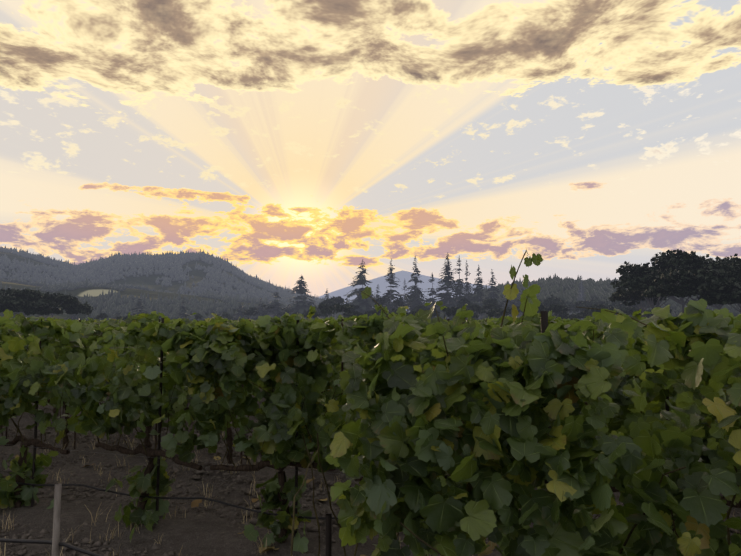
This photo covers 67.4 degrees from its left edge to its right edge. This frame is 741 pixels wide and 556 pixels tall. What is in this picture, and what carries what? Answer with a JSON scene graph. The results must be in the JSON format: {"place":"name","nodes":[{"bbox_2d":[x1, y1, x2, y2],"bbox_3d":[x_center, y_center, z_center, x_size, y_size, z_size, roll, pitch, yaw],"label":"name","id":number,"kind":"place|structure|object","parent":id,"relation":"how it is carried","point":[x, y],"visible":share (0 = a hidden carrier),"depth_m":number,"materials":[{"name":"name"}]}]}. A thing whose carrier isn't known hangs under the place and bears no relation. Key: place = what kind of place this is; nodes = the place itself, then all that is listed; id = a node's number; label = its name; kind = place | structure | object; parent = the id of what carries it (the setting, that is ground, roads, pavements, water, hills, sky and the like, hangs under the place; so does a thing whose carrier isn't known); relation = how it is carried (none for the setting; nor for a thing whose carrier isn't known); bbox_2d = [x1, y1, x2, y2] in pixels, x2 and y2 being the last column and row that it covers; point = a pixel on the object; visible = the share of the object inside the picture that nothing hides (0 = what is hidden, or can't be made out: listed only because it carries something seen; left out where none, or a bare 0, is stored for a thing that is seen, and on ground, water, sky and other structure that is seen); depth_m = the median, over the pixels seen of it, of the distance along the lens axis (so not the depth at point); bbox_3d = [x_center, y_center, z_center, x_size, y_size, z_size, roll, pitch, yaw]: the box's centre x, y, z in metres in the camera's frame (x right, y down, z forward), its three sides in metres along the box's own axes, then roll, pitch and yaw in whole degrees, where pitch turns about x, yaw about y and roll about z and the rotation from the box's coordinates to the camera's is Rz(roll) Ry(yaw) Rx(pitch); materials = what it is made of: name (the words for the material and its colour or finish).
{"place":"outdoors","nodes":[
{"label":"outdoors","id":0,"kind":"place"},
{"bbox_2d":[0,251,271,299],"bbox_3d":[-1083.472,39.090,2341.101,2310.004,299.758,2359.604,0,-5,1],"label":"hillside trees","id":1,"kind":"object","parent":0,"point":[197,274],"depth_m":1811.07,"materials":[{"name":"green plant"}]},
{"bbox_2d":[0,245,344,312],"bbox_3d":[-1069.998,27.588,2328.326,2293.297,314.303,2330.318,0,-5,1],"label":"hill trees","id":2,"kind":"object","parent":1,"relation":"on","point":[163,262],"visible":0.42,"depth_m":1877.68,"materials":[{"name":"green plant"}]},
{"bbox_2d":[0,281,308,320],"bbox_3d":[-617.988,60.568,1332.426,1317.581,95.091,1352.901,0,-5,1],"label":"hill spur","id":3,"kind":"structure","parent":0,"point":[91,291],"depth_m":1102.73,"materials":[{"name":"green plant"}]},
{"bbox_2d":[0,276,345,320],"bbox_3d":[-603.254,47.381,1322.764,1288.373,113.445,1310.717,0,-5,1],"label":"hill spur trees","id":4,"kind":"object","parent":3,"relation":"on","point":[111,304],"visible":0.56,"depth_m":986.15,"materials":[{"name":"green plant"}]},
{"bbox_2d":[0,388,740,555],"bbox_3d":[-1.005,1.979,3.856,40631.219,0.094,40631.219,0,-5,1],"label":"ground","id":5,"kind":"structure","parent":0,"point":[220,537],"depth_m":4.83,"materials":[{"name":"soil"}]},
{"bbox_2d":[5,455,364,555],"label":"fallen leaves","id":6,"kind":"object","parent":5,"relation":"on","point":[196,504],"visible":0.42,"depth_m":5.09,"materials":[{"name":"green plant"}]},
{"bbox_2d":[64,254,587,319],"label":"conifer trees","id":7,"kind":"object","parent":5,"relation":"on","point":[303,304],"visible":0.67,"depth_m":318.92,"materials":[{"name":"green plant"}]},
{"bbox_2d":[31,311,673,555],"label":"stakes","id":8,"kind":"object","parent":5,"relation":"on","point":[544,326],"depth_m":2.34,"materials":[{"name":"grey wood"}]},
{"bbox_2d":[0,482,337,555],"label":"drip hoses","id":9,"kind":"object","parent":8,"relation":"attached to","point":[70,546],"visible":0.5,"depth_m":4.16,"materials":[{"name":"black rubber"}]},
{"bbox_2d":[0,345,736,508],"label":"trellis wires","id":10,"kind":"object","parent":8,"relation":"attached to","point":[214,399],"visible":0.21,"depth_m":4.54,"materials":[{"name":"grey metal"}]},
{"bbox_2d":[0,311,739,475],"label":"vine","id":11,"kind":"object","parent":5,"relation":"on","point":[100,326],"depth_m":6.93,"materials":[{"name":"green plant"}]},
{"bbox_2d":[0,433,739,555],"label":"weeds","id":12,"kind":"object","parent":5,"relation":"on","point":[231,473],"depth_m":4.67,"materials":[{"name":"green plant"}]},
{"bbox_2d":[0,250,740,555],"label":"vine leaves","id":13,"kind":"object","parent":5,"relation":"on","point":[399,435],"visible":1,"depth_m":1.67,"materials":[{"name":"green plant"}]},
{"bbox_2d":[0,425,740,555],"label":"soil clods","id":14,"kind":"object","parent":5,"relation":"on","point":[182,509],"visible":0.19,"depth_m":5.43,"materials":[{"name":"brown soil"}]},
{"bbox_2d":[0,251,740,555],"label":"vine shoots","id":15,"kind":"object","parent":5,"relation":"on","point":[620,551],"visible":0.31,"depth_m":1.98,"materials":[{"name":"green plant"}]},
{"bbox_2d":[4,435,740,543],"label":"grapevine trunks","id":16,"kind":"object","parent":5,"relation":"on","point":[151,452],"visible":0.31,"depth_m":4.54,"materials":[{"name":"brown wood"}]},
{"bbox_2d":[10,267,740,320],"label":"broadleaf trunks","id":17,"kind":"object","parent":5,"relation":"on","point":[681,301],"visible":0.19,"depth_m":106.23,"materials":[{"name":"brown plant"}]},
{"bbox_2d":[0,249,740,319],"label":"trees","id":18,"kind":"object","parent":17,"relation":"on","point":[712,282],"visible":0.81,"depth_m":119.58,"materials":[{"name":"green plant"}]},
{"bbox_2d":[0,0,740,296],"label":"sky","id":19,"kind":"structure","parent":0,"point":[284,141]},
{"bbox_2d":[319,270,490,311],"bbox_3d":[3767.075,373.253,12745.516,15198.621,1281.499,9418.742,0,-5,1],"label":"mountain","id":20,"kind":"structure","parent":0,"point":[402,276],"depth_m":12497.24,"materials":[{"name":"white snow"}]},
{"bbox_3d":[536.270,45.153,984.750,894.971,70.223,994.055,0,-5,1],"label":"hill rise","id":21,"kind":"structure","parent":0,"visible":0},
{"bbox_2d":[440,273,740,320],"bbox_3d":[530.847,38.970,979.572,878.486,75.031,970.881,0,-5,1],"label":"hill trees","id":22,"kind":"object","parent":21,"relation":"on","point":[566,289],"visible":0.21,"depth_m":795.49,"materials":[{"name":"green plant"}]}
]}

